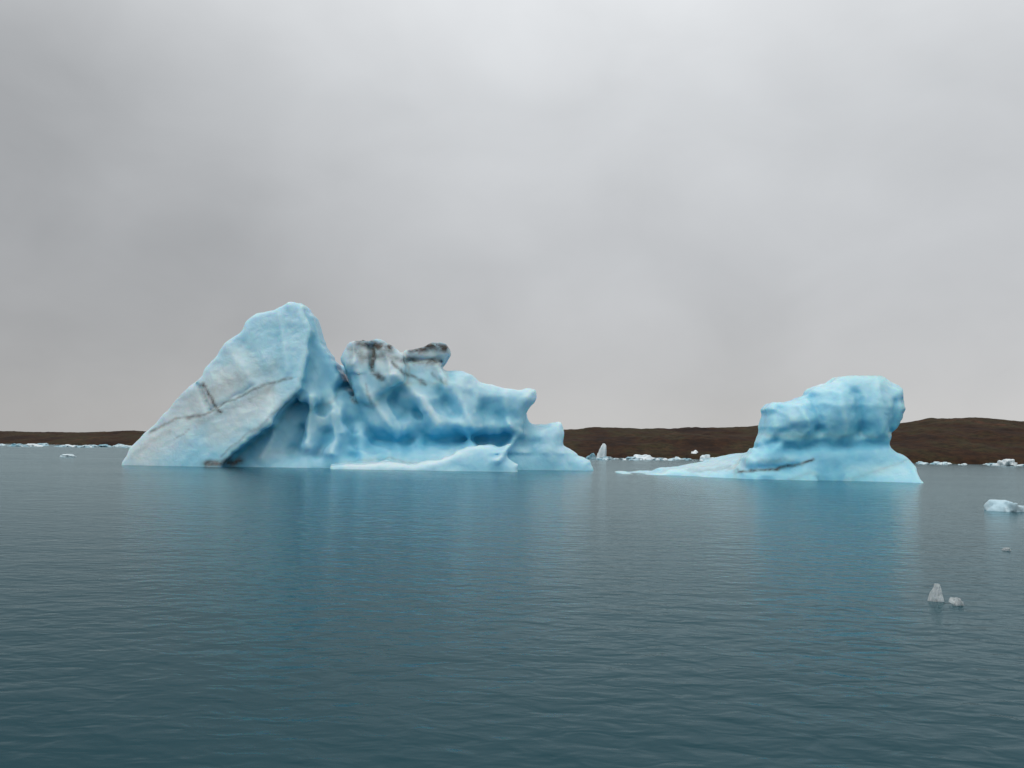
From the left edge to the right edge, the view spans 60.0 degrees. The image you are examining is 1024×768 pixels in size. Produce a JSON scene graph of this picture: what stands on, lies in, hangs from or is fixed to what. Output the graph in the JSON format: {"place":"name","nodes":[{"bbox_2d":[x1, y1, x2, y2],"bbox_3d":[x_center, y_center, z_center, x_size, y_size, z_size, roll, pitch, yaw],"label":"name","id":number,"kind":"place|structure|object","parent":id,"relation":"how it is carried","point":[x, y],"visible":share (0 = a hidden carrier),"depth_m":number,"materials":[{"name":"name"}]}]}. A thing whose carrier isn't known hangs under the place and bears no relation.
{"place":"outdoors","nodes":[
{"label":"outdoors","id":0,"kind":"place"},
{"bbox_2d":[0,444,1023,767],"bbox_3d":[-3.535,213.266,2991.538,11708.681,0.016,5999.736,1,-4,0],"label":"water","id":1,"kind":"structure","parent":0,"point":[602,614],"depth_m":12.94,"materials":[{"name":"blue liquid"}]},
{"bbox_2d":[9,443,26,445],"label":"ice floe","id":2,"kind":"object","parent":1,"relation":"on","point":[13,444],"visible":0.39,"depth_m":277.13,"materials":[{"name":"blue ice"}]},
{"bbox_2d":[26,444,42,446],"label":"ice floe","id":3,"kind":"object","parent":1,"relation":"on","point":[34,445],"visible":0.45,"depth_m":284.20,"materials":[{"name":"white ice"}]},
{"bbox_2d":[60,454,75,456],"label":"ice floe","id":4,"kind":"object","parent":1,"relation":"on","point":[67,455],"visible":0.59,"depth_m":124.58,"materials":[{"name":"white ice"}]},
{"bbox_2d":[98,444,111,446],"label":"ice floe","id":5,"kind":"object","parent":1,"relation":"on","point":[104,445],"visible":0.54,"depth_m":305.58,"materials":[{"name":"white ice"}]},
{"bbox_2d":[122,302,593,471],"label":"iceberg","id":6,"kind":"object","parent":1,"relation":"on","point":[279,387],"visible":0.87,"depth_m":92.04,"materials":[{"name":"blue ice"}]},
{"bbox_2d":[586,453,595,458],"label":"ice floe","id":7,"kind":"object","parent":1,"relation":"on","point":[591,456],"visible":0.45,"depth_m":199.63,"materials":[{"name":"blue ice"}]},
{"bbox_2d":[596,443,606,457],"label":"ice floe","id":8,"kind":"object","parent":1,"relation":"on","point":[602,451],"visible":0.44,"depth_m":212.51,"materials":[{"name":"white ice"}]},
{"bbox_2d":[634,454,652,459],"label":"ice floe","id":9,"kind":"object","parent":1,"relation":"on","point":[646,456],"visible":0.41,"depth_m":207.67,"materials":[{"name":"white ice"}]},
{"bbox_2d":[700,454,709,458],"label":"ice floe","id":10,"kind":"object","parent":1,"relation":"on","point":[705,456],"visible":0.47,"depth_m":228.77,"materials":[{"name":"white ice"}]},
{"bbox_2d":[615,375,922,482],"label":"iceberg","id":11,"kind":"object","parent":1,"relation":"on","point":[841,428],"visible":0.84,"depth_m":78.22,"materials":[{"name":"blue ice"}]},
{"bbox_2d":[927,583,943,601],"bbox_3d":[7.190,3.580,15.063,0.245,0.369,0.162,1,-4,0],"label":"ice floe","id":12,"kind":"object","parent":1,"relation":"on","point":[935,594],"visible":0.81,"depth_m":15.03,"materials":[{"name":"white ice"}]},
{"bbox_2d":[949,597,964,605],"bbox_3d":[7.394,3.635,14.791,0.267,0.161,0.314,1,-4,0],"label":"ice floe","id":13,"kind":"object","parent":1,"relation":"on","point":[955,601],"visible":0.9,"depth_m":14.69,"materials":[{"name":"white ice"}]},
{"bbox_2d":[984,499,1023,511],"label":"ice floe","id":14,"kind":"object","parent":1,"relation":"on","point":[999,505],"visible":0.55,"depth_m":39.20,"materials":[{"name":"white ice"}]},
{"bbox_2d":[993,459,1016,465],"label":"ice floe","id":15,"kind":"object","parent":1,"relation":"on","point":[1007,462],"visible":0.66,"depth_m":199.10,"materials":[{"name":"white ice"}]},
{"bbox_2d":[0,417,1023,464],"bbox_3d":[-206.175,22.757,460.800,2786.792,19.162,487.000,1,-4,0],"label":"hills","id":16,"kind":"structure","parent":0,"point":[972,440],"depth_m":254.60,"materials":[{"name":"brown soil"}]},
{"bbox_2d":[0,0,1023,431],"label":"sky","id":17,"kind":"structure","parent":0,"point":[640,214],"materials":[{"name":"grey"}]}
]}

